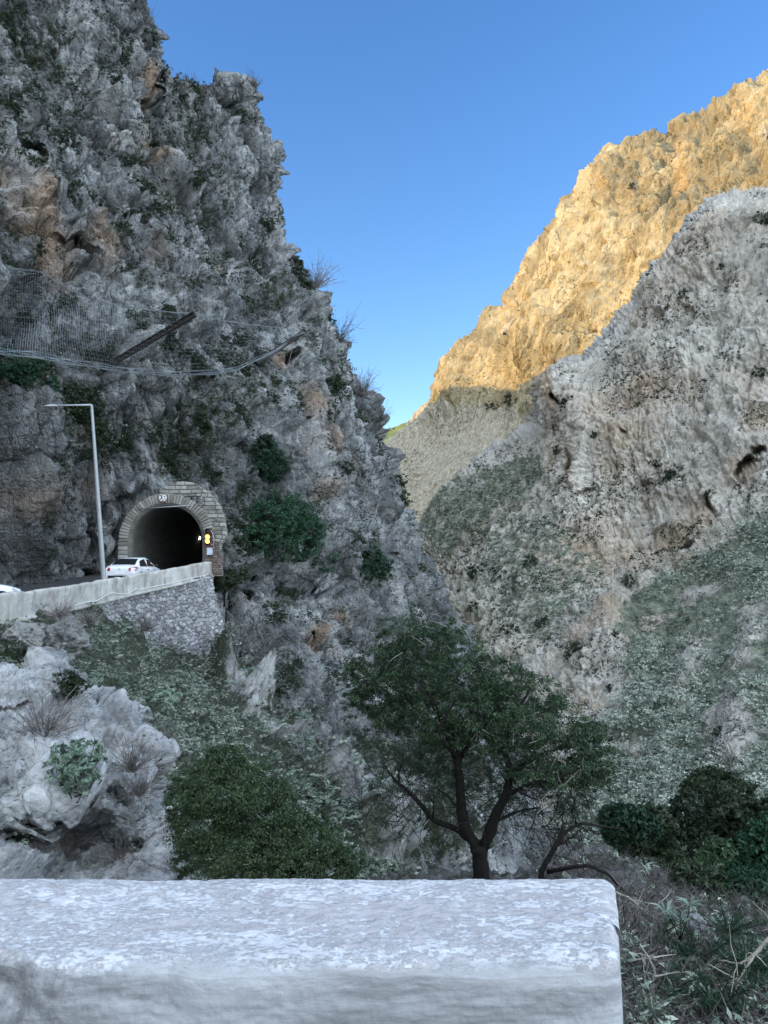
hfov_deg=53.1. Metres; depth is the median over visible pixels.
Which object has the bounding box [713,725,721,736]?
mountain tree
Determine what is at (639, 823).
gully tree
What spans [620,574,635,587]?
mountain tree
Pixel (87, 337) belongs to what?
shrub
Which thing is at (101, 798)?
outcrop herbs
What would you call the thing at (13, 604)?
parapet
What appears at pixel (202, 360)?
shrub
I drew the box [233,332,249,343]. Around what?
shrub
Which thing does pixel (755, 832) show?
gully tree
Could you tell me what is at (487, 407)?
ridge bush
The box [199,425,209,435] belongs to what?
shrub
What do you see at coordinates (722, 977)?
bank shrub
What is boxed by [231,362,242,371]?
shrub
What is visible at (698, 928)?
boulder
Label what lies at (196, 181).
shrub
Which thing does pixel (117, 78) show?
shrub
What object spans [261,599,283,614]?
shrub
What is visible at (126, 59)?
shrub
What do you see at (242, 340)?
shrub
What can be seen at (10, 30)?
shrub
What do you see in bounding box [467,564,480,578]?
mountain tree
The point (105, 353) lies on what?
shrub
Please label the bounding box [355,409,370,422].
shrub
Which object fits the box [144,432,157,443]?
shrub
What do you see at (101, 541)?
street lamp
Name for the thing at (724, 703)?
dark scrub
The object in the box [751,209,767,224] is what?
mountain tree
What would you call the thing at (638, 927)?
brushwood
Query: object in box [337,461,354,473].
shrub
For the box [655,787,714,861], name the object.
gully tree
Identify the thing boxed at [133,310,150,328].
shrub
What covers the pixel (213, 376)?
shrub
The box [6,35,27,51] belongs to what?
shrub
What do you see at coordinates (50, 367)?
shrub
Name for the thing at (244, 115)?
shrub
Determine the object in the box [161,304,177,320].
shrub
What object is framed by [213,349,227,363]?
shrub
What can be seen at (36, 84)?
shrub
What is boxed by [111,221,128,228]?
shrub
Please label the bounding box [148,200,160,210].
shrub
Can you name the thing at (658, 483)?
crag growth
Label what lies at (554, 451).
mountain tree
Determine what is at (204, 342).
dry growth
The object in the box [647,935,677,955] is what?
bank shrub
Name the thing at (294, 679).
shrub
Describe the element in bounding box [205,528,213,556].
traffic light
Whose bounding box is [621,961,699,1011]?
shrub
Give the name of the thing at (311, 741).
silver shrub
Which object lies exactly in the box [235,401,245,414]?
shrub
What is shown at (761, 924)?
bank shrub
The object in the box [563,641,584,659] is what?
mountain tree
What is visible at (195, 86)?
shrub
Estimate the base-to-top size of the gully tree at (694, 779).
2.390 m
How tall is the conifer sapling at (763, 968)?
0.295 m
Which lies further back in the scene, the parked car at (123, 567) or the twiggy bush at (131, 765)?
the parked car at (123, 567)
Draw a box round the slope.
[0,605,429,879]
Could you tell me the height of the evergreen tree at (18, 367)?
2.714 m
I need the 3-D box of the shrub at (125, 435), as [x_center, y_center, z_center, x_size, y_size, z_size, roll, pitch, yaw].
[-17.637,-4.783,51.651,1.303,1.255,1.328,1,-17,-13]
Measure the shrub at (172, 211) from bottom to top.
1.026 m
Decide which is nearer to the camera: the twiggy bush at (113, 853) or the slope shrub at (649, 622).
the twiggy bush at (113, 853)
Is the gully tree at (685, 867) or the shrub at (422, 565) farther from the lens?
the shrub at (422, 565)
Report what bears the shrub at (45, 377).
on the cliff
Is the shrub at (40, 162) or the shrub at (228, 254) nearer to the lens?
the shrub at (40, 162)
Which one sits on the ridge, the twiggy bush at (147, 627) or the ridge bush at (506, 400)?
the ridge bush at (506, 400)
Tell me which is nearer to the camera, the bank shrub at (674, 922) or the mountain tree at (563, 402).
the bank shrub at (674, 922)
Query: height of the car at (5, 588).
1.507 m
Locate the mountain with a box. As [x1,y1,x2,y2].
[418,185,767,851]
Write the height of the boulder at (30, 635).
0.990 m
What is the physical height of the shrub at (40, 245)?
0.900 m
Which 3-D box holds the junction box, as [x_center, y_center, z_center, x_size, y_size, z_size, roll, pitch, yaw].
[-11.272,2.549,49.675,0.360,0.470,0.186,0,-4,0]
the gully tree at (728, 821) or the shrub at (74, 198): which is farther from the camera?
the shrub at (74, 198)
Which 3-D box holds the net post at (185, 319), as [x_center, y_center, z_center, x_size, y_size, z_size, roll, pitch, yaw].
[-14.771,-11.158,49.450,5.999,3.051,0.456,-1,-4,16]
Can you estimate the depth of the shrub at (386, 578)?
73.97 m
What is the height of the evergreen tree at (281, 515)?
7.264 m
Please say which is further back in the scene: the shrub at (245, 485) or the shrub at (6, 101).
the shrub at (245, 485)
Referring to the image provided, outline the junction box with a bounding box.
[207,548,212,554]
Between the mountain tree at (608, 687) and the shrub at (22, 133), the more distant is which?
the mountain tree at (608, 687)
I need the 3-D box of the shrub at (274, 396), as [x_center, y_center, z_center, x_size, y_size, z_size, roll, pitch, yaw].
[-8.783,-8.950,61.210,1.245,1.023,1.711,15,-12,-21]
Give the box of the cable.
[73,574,208,605]
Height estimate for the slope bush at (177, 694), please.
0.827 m
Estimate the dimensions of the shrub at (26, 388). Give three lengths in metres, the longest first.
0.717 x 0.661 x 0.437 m
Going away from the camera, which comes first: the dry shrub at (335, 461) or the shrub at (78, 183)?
the shrub at (78, 183)
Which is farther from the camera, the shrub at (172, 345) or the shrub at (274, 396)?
the shrub at (274, 396)
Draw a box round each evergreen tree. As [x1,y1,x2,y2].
[0,343,60,390]
[57,379,112,449]
[213,566,248,606]
[239,485,339,581]
[247,433,292,483]
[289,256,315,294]
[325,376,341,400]
[357,543,394,583]
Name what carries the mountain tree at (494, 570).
on the mountain
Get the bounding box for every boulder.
[1,620,47,651]
[41,620,91,661]
[683,913,708,934]
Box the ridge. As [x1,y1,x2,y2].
[385,69,767,522]
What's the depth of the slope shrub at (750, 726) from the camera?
74.38 m
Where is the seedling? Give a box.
[649,895,705,939]
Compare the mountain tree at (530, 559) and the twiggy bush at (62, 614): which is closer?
the twiggy bush at (62, 614)
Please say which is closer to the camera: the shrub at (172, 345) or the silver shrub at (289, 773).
the silver shrub at (289, 773)
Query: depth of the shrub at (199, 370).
56.54 m
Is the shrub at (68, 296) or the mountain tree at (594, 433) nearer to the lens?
the shrub at (68, 296)
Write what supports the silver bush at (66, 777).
on the outcrop
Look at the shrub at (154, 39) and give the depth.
80.94 m
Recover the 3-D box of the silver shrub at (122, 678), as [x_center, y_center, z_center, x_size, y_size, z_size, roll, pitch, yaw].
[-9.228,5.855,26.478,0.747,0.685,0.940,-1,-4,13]
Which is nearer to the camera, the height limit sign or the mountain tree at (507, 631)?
the height limit sign
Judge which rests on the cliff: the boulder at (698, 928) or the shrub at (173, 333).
the shrub at (173, 333)
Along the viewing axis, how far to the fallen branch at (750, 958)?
4.98 m
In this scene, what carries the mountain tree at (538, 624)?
on the mountain
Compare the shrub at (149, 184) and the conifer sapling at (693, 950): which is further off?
the shrub at (149, 184)
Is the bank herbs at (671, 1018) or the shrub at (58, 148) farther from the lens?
the shrub at (58, 148)
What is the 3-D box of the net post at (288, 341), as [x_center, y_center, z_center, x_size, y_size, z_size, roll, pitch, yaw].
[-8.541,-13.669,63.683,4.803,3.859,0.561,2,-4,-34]
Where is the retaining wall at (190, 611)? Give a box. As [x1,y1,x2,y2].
[72,573,223,657]
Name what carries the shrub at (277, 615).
on the cliff
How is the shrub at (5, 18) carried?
on the cliff
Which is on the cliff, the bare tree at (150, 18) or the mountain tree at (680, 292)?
the bare tree at (150, 18)
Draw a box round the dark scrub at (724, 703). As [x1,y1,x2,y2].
[550,521,767,841]
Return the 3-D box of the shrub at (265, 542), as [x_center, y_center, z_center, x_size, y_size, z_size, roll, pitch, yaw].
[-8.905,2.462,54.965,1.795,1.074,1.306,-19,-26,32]
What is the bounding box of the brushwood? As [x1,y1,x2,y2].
[503,841,767,1023]
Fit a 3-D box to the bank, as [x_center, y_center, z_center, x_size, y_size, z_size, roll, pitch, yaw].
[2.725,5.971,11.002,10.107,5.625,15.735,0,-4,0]
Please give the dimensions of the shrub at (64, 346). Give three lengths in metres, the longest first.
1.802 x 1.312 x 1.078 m
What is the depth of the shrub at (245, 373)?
62.62 m
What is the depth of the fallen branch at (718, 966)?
5.28 m
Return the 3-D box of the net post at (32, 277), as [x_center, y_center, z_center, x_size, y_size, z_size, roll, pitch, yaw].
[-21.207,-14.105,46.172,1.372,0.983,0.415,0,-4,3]
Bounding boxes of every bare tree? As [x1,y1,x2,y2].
[148,6,157,29]
[244,64,259,92]
[287,247,345,289]
[329,301,361,349]
[351,363,383,397]
[372,399,394,422]
[529,772,623,893]
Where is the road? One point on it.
(77, 580)
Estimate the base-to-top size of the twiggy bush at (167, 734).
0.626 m
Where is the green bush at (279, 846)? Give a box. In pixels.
[158,734,369,880]
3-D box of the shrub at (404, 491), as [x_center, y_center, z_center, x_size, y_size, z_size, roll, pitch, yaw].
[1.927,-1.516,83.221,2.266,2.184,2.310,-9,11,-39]
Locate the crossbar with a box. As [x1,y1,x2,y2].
[138,505,189,509]
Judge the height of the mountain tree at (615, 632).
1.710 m
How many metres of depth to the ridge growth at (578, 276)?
474.89 m
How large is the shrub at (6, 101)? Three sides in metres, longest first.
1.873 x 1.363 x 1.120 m
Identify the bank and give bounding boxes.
[284,842,767,984]
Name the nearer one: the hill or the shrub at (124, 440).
the shrub at (124, 440)
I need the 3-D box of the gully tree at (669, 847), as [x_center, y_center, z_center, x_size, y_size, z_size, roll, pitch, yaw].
[7.694,9.631,22.043,2.500,2.660,1.572,0,-4,0]
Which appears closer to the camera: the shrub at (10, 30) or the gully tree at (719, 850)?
the gully tree at (719, 850)
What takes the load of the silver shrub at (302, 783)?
on the slope
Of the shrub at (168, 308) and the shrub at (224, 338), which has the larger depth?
the shrub at (224, 338)
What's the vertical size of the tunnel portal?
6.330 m
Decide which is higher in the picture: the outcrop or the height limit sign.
the height limit sign
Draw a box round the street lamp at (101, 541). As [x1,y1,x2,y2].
[44,404,105,579]
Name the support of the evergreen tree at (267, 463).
on the cliff
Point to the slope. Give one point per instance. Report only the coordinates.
(248, 691)
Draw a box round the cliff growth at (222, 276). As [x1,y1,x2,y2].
[0,0,549,875]
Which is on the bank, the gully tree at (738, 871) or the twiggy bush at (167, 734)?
the gully tree at (738, 871)
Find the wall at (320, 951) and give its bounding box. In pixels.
[0,878,622,1023]
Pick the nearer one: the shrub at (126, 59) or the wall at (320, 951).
the wall at (320, 951)
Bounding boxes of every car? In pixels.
[0,584,20,592]
[106,557,159,578]
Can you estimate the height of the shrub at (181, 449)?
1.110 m
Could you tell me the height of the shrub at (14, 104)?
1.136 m
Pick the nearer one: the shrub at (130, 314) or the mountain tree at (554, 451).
the shrub at (130, 314)
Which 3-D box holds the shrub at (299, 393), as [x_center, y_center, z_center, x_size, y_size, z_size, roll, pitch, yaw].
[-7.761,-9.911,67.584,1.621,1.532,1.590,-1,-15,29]
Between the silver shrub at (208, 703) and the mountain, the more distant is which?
the mountain
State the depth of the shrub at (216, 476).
55.01 m
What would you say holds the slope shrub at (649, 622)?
on the mountain
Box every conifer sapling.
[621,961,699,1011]
[644,911,740,965]
[667,945,767,1015]
[691,897,767,945]
[703,913,767,987]
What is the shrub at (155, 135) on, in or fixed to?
on the cliff
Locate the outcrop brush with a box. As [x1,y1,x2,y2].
[0,667,189,879]
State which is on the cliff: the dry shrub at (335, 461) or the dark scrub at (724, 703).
the dry shrub at (335, 461)
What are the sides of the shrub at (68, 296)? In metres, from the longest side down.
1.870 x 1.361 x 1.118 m
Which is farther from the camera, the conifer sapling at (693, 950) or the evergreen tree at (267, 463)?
the evergreen tree at (267, 463)
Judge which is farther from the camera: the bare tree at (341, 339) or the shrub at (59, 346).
the bare tree at (341, 339)
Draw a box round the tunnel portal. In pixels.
[118,481,227,577]
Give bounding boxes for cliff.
[0,0,550,875]
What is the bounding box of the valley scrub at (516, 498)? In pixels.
[419,447,655,700]
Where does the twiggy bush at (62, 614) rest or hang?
on the slope
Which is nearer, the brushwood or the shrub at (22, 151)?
the brushwood
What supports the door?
in the junction box
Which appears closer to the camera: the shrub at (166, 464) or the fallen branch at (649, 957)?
the fallen branch at (649, 957)
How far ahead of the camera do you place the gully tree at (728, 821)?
23.82 m
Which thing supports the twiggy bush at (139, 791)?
on the outcrop
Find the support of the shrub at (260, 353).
on the cliff
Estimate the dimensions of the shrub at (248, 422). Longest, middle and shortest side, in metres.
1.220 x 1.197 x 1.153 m
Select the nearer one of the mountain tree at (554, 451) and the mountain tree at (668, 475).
the mountain tree at (668, 475)
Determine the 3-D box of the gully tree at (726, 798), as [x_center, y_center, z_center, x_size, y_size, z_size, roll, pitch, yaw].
[11.380,10.844,26.025,2.438,3.572,1.650,0,-4,0]
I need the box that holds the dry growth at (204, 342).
[0,0,534,873]
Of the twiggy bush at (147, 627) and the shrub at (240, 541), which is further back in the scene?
the shrub at (240, 541)
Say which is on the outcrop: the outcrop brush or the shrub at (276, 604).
the outcrop brush
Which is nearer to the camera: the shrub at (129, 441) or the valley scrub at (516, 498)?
the shrub at (129, 441)
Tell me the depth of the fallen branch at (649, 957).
5.00 m
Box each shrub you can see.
[0,12,9,25]
[0,93,13,107]
[4,24,15,41]
[5,4,18,19]
[5,101,23,122]
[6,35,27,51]
[14,147,30,156]
[16,309,40,327]
[20,130,34,145]
[22,385,32,392]
[28,154,47,167]
[33,81,42,93]
[34,242,48,256]
[39,373,53,380]
[42,361,57,375]
[48,304,57,319]
[50,340,62,355]
[53,128,81,145]
[54,294,78,307]
[57,146,64,154]
[58,339,80,353]
[64,441,72,451]
[67,192,82,206]
[71,179,88,190]
[78,445,92,460]
[81,332,92,342]
[92,344,114,357]
[94,624,108,634]
[105,439,116,450]
[109,672,127,687]
[110,75,123,85]
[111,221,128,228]
[112,436,126,452]
[117,431,129,448]
[119,434,132,449]
[120,42,130,66]
[120,152,137,168]
[125,309,136,318]
[130,206,151,218]
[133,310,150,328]
[140,177,156,194]
[144,27,158,49]
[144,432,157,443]
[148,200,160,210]
[149,130,161,146]
[156,445,170,460]
[160,705,172,714]
[161,204,173,214]
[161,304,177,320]
[161,458,176,474]
[164,336,184,354]
[166,325,176,336]
[175,439,194,452]
[179,348,198,358]
[188,78,201,94]
[188,169,213,186]
[190,354,210,369]
[190,368,205,380]
[191,741,206,750]
[192,416,216,428]
[193,277,202,287]
[193,364,206,378]
[198,702,211,711]
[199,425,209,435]
[204,369,221,379]
[205,470,223,486]
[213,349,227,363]
[219,336,236,349]
[224,248,234,259]
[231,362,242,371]
[231,537,248,546]
[233,108,250,122]
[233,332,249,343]
[233,357,253,368]
[234,538,255,556]
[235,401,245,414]
[237,482,250,494]
[238,337,246,345]
[239,293,254,304]
[241,368,251,376]
[243,415,253,426]
[248,252,257,266]
[251,351,269,364]
[251,537,269,550]
[251,721,265,731]
[257,215,275,232]
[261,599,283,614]
[266,392,280,403]
[269,610,289,622]
[275,681,289,698]
[278,770,295,785]
[280,674,303,689]
[285,588,298,596]
[292,709,310,719]
[296,391,305,405]
[299,782,311,790]
[304,729,315,749]
[327,456,337,467]
[335,375,348,388]
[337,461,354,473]
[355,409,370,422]
[383,568,393,579]
[394,474,407,486]
[399,489,414,505]
[418,562,427,571]
[643,618,657,624]
[644,591,656,600]
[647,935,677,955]
[659,916,700,942]
[659,919,695,944]
[691,966,728,991]
[737,638,753,647]
[740,916,766,940]
[744,723,757,729]
[745,909,766,931]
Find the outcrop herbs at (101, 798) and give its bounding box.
[0,641,182,880]
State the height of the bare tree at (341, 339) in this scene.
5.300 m
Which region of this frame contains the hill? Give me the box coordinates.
[383,422,407,442]
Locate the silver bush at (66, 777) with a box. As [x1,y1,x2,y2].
[42,738,107,802]
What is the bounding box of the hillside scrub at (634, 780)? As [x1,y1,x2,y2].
[482,500,767,852]
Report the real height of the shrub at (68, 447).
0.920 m
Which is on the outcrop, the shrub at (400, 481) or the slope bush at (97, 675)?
the slope bush at (97, 675)
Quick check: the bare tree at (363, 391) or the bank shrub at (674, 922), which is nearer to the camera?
the bank shrub at (674, 922)
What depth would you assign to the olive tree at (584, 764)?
9.95 m
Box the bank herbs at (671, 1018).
[529,850,767,1023]
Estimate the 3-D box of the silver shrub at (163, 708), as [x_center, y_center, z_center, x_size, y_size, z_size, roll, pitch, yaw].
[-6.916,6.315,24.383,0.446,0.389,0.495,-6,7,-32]
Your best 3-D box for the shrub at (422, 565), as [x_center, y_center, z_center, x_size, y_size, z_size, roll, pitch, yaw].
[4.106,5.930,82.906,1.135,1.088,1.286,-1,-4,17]
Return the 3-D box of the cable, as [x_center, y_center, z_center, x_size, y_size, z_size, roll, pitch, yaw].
[-12.295,3.916,40.362,0.681,1.015,18.031,0,-4,5]
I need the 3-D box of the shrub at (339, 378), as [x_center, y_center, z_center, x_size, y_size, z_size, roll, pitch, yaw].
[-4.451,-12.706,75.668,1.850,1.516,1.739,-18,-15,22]
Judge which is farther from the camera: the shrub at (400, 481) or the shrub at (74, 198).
the shrub at (400, 481)
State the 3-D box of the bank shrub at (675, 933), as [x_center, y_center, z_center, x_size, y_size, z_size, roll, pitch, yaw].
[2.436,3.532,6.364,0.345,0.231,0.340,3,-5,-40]
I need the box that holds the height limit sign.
[158,493,166,501]
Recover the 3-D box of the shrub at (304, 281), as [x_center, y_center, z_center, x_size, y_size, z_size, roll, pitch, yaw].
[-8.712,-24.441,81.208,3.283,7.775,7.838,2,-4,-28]
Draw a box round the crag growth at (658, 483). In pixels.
[419,182,767,679]
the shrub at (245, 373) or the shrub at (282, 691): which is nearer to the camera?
the shrub at (282, 691)
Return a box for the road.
[16,574,193,591]
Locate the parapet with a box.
[0,562,214,624]
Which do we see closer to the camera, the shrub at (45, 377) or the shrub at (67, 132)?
the shrub at (45, 377)
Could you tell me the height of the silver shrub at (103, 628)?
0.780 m
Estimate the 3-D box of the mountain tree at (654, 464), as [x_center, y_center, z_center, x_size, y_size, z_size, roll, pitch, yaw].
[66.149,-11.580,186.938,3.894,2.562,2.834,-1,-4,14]
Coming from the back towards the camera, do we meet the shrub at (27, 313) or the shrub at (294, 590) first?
the shrub at (294, 590)
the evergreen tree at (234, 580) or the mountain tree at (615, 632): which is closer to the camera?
the evergreen tree at (234, 580)
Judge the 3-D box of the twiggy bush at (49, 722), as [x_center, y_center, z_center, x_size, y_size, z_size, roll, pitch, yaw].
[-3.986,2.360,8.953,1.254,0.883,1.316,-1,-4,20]
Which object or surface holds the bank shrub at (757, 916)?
on the bank
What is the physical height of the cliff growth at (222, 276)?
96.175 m
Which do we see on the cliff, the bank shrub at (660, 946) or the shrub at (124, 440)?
the shrub at (124, 440)
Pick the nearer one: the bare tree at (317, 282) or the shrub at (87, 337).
the shrub at (87, 337)
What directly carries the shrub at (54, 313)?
on the cliff
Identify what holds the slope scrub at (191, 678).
on the slope
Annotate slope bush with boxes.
[0,640,27,659]
[88,672,103,685]
[150,688,181,712]
[281,664,300,674]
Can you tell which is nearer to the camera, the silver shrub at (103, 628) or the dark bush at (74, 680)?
the dark bush at (74, 680)
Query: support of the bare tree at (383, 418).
on the cliff
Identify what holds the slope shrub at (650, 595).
on the mountain
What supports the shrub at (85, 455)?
on the cliff
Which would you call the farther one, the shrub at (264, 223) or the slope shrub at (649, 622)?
the slope shrub at (649, 622)
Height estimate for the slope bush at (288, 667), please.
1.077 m
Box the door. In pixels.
[207,548,211,554]
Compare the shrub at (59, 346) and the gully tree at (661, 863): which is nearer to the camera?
the gully tree at (661, 863)
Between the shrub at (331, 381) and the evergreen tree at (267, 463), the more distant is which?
the shrub at (331, 381)
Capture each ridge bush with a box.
[485,402,497,408]
[503,392,511,405]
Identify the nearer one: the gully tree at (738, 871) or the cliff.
the gully tree at (738, 871)
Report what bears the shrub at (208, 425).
on the cliff
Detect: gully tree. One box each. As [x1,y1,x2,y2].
[596,800,663,860]
[616,801,690,868]
[631,855,692,889]
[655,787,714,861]
[669,858,739,910]
[677,764,759,800]
[692,780,743,881]
[693,834,738,880]
[710,795,767,860]
[716,858,767,910]
[734,810,767,872]
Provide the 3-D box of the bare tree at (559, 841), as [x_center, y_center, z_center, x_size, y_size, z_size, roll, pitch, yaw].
[2.287,3.946,8.978,1.270,1.686,1.019,1,-4,-22]
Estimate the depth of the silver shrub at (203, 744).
21.21 m
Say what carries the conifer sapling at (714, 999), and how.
on the bank
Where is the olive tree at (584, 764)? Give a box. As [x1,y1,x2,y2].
[320,609,628,879]
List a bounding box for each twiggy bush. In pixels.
[0,672,106,748]
[26,585,79,621]
[72,598,109,624]
[81,828,149,870]
[102,725,160,781]
[109,761,168,802]
[130,609,169,634]
[133,714,186,745]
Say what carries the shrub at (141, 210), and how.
on the cliff
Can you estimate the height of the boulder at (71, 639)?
1.314 m
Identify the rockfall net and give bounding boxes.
[0,267,304,375]
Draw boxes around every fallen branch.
[616,882,689,915]
[628,944,689,981]
[677,942,766,984]
[707,904,767,996]
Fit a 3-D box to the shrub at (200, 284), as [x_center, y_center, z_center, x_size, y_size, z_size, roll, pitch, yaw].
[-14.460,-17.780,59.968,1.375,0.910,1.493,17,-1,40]
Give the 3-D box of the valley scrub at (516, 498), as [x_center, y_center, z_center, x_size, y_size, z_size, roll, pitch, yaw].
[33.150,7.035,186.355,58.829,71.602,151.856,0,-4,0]
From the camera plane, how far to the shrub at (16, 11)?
60.09 m
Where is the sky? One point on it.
(428, 145)
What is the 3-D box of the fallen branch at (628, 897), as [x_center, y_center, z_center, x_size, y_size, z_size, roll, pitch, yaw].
[2.605,3.923,7.532,0.849,0.575,0.343,0,-4,0]
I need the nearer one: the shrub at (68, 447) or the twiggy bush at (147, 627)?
the twiggy bush at (147, 627)
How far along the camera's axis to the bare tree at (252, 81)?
96.19 m
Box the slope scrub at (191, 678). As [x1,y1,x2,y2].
[0,598,441,880]
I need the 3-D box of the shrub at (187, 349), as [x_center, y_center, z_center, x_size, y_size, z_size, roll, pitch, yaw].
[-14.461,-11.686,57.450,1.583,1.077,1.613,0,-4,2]
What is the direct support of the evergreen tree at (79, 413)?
on the cliff
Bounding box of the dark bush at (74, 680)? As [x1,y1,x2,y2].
[49,666,92,702]
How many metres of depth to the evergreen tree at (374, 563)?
67.44 m
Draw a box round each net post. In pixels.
[19,268,42,285]
[112,311,196,364]
[254,329,306,366]
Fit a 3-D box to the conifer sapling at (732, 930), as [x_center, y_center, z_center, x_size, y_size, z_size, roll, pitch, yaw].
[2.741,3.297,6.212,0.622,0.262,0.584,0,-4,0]
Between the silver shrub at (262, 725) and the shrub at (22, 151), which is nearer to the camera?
the silver shrub at (262, 725)
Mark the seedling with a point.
(674, 911)
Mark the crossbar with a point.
(163, 507)
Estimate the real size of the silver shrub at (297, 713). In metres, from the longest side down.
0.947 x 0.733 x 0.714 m
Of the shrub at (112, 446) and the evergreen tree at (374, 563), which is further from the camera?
the evergreen tree at (374, 563)
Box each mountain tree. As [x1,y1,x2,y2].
[465,601,478,611]
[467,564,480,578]
[488,566,500,574]
[499,624,521,635]
[519,555,537,566]
[534,615,548,629]
[553,445,559,454]
[556,395,573,411]
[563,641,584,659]
[590,431,597,437]
[604,684,613,691]
[611,631,619,638]
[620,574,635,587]
[647,459,659,468]
[663,469,677,480]
[677,289,689,300]
[703,489,715,498]
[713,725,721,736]
[750,365,767,377]
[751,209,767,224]
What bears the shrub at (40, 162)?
on the cliff
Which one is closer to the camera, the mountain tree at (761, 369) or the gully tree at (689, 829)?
the gully tree at (689, 829)
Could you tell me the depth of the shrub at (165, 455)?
53.84 m
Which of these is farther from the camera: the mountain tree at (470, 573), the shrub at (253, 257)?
the mountain tree at (470, 573)
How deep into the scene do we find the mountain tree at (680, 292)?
212.63 m
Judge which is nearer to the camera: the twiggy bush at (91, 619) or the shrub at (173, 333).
the twiggy bush at (91, 619)
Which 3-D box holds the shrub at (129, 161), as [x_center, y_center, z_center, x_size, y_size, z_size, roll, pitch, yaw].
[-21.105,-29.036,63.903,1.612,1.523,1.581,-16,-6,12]
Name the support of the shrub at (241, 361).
on the cliff
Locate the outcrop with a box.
[0,645,190,880]
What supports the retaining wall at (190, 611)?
on the slope
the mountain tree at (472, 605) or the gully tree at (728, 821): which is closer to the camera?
the gully tree at (728, 821)
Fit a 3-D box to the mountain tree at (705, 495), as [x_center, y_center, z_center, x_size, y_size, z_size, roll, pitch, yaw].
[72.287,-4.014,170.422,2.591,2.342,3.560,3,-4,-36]
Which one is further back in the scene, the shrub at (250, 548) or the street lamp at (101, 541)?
the shrub at (250, 548)
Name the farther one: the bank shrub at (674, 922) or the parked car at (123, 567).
the parked car at (123, 567)
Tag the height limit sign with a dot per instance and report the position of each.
(162, 497)
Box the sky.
[147,0,767,428]
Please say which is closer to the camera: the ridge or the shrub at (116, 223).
the shrub at (116, 223)
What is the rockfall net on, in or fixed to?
hanging from the net post at (288, 341)
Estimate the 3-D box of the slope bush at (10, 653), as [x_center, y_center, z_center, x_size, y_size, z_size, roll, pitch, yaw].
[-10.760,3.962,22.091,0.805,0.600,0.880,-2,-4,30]
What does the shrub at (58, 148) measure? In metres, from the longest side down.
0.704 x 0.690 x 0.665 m
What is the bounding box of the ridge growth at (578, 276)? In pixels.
[400,85,763,489]
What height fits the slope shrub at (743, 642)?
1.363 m
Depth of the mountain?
186.58 m
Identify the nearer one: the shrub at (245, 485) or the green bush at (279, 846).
the green bush at (279, 846)
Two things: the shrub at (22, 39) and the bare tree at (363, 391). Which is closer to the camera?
the shrub at (22, 39)
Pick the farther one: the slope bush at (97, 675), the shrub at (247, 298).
the shrub at (247, 298)
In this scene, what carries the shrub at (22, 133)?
on the cliff
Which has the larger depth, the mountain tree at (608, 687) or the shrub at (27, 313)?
the mountain tree at (608, 687)
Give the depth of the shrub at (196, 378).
56.52 m
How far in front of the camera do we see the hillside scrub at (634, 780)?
94.17 m

